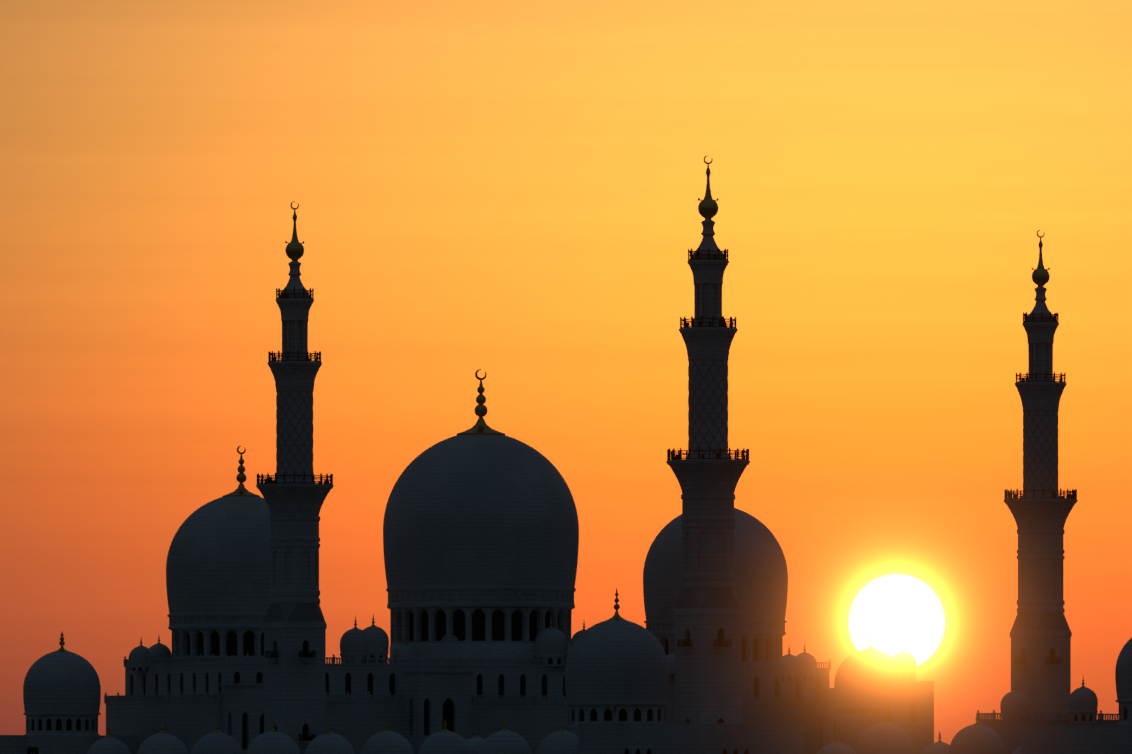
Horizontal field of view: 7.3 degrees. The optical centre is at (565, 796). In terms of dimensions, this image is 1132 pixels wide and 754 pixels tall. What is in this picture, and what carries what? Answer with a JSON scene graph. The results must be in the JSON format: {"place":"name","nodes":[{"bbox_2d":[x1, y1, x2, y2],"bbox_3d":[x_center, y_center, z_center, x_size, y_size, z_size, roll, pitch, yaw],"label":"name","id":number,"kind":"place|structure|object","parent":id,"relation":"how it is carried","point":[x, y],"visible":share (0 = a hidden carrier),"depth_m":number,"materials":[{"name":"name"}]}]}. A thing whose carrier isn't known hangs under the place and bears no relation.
{"place":"outdoors","nodes":[
{"label":"outdoors","id":0,"kind":"place"},
{"bbox_2d":[0,632,136,753],"bbox_3d":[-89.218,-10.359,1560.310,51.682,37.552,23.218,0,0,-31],"label":"dome","id":1,"kind":"structure","parent":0,"point":[61,692],"depth_m":1550.05,"materials":[{"name":"stone"}]},
{"bbox_2d":[104,653,836,753],"bbox_3d":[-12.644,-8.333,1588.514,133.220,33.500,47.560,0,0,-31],"label":"facade","id":2,"kind":"structure","parent":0,"point":[188,701],"depth_m":1560.47,"materials":[{"name":"stone"}]},
{"bbox_2d":[166,446,270,662],"bbox_3d":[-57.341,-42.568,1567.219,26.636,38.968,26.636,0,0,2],"label":"great dome","id":3,"kind":"structure","parent":2,"relation":"on","point":[218,574],"depth_m":1556.20,"materials":[{"name":"stone"}]},
{"bbox_2d":[129,614,816,682],"bbox_3d":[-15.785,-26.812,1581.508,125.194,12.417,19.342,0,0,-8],"label":"small domes","id":4,"kind":"structure","parent":2,"relation":"on","point":[550,644],"depth_m":1579.08,"materials":[{"name":"stone"}]},
{"bbox_2d":[383,369,578,664],"bbox_3d":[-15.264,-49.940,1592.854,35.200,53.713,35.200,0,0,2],"label":"great dome","id":5,"kind":"structure","parent":2,"relation":"on","point":[480,535],"depth_m":1579.03,"materials":[{"name":"stone"}]},
{"bbox_2d":[643,508,787,667],"bbox_3d":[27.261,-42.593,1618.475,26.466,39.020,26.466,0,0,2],"label":"great dome","id":6,"kind":"structure","parent":2,"relation":"on","point":[761,577],"depth_m":1609.93,"materials":[{"name":"stone"}]},
{"bbox_2d":[0,0,1131,744],"label":"sky","id":7,"kind":"structure","parent":0,"point":[510,191],"materials":[{"name":"orange"}]},
{"bbox_2d":[848,574,944,665],"bbox_3d":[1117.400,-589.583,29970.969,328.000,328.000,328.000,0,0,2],"label":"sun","id":8,"kind":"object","parent":7,"relation":"in","point":[893,613],"visible":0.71,"depth_m":29848.72,"materials":[{"name":"white"}]},
{"bbox_2d":[578,723,1131,753],"bbox_3d":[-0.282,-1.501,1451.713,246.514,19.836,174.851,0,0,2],"label":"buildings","id":9,"kind":"structure","parent":0,"point":[680,738],"depth_m":1377.23,"materials":[{"name":"stone"}]},
{"bbox_2d":[834,630,892,751],"bbox_3d":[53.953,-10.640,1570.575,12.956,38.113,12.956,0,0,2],"label":"dome","id":10,"kind":"structure","parent":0,"point":[860,674],"depth_m":1565.41,"materials":[{"name":"stone"}]},
{"bbox_2d":[879,644,933,753],"bbox_3d":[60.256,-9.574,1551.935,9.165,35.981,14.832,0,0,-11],"label":"building","id":11,"kind":"structure","parent":0,"point":[906,701],"depth_m":1552.27,"materials":[{"name":"stone"}]},
{"bbox_2d":[977,678,1118,753],"bbox_3d":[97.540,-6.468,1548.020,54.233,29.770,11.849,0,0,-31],"label":"wing","id":12,"kind":"structure","parent":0,"point":[1014,715],"depth_m":1537.63,"materials":[{"name":"white stone"}]},
{"bbox_2d":[1115,638,1131,725],"bbox_3d":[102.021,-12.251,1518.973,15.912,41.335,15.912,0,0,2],"label":"dome","id":13,"kind":"structure","parent":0,"point":[1123,674],"depth_m":1515.32,"materials":[{"name":"stone"}]},
{"label":"ground","id":14,"kind":"structure","parent":0,"visible":0},
{"bbox_2d":[256,201,333,753],"bbox_3d":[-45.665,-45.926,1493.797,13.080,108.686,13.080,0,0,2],"label":"minaret","id":15,"kind":"object","parent":14,"relation":"on","point":[294,494],"visible":1,"depth_m":1490.92,"materials":[{"name":"stone"}]},
{"bbox_2d":[87,712,1072,753],"bbox_3d":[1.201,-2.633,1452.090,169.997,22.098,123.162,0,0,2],"label":"domes","id":16,"kind":"structure","parent":14,"relation":"on","point":[884,737],"depth_m":1422.25,"materials":[{"name":"stone"}]},
{"bbox_2d":[564,589,668,735],"bbox_3d":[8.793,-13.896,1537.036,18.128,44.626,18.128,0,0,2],"label":"dome","id":17,"kind":"structure","parent":14,"relation":"on","point":[616,668],"depth_m":1530.07,"materials":[{"name":"stone"}]},
{"bbox_2d":[666,155,749,722],"bbox_3d":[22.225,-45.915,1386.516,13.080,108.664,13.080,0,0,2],"label":"minaret","id":18,"kind":"object","parent":14,"relation":"on","point":[708,610],"visible":0.98,"depth_m":1383.67,"materials":[{"name":"stone"}]},
{"bbox_2d":[1004,230,1077,719],"bbox_3d":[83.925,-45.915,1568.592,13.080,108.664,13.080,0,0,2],"label":"minaret","id":19,"kind":"object","parent":14,"relation":"on","point":[1040,508],"visible":0.98,"depth_m":1565.71,"materials":[{"name":"stone"}]}
]}

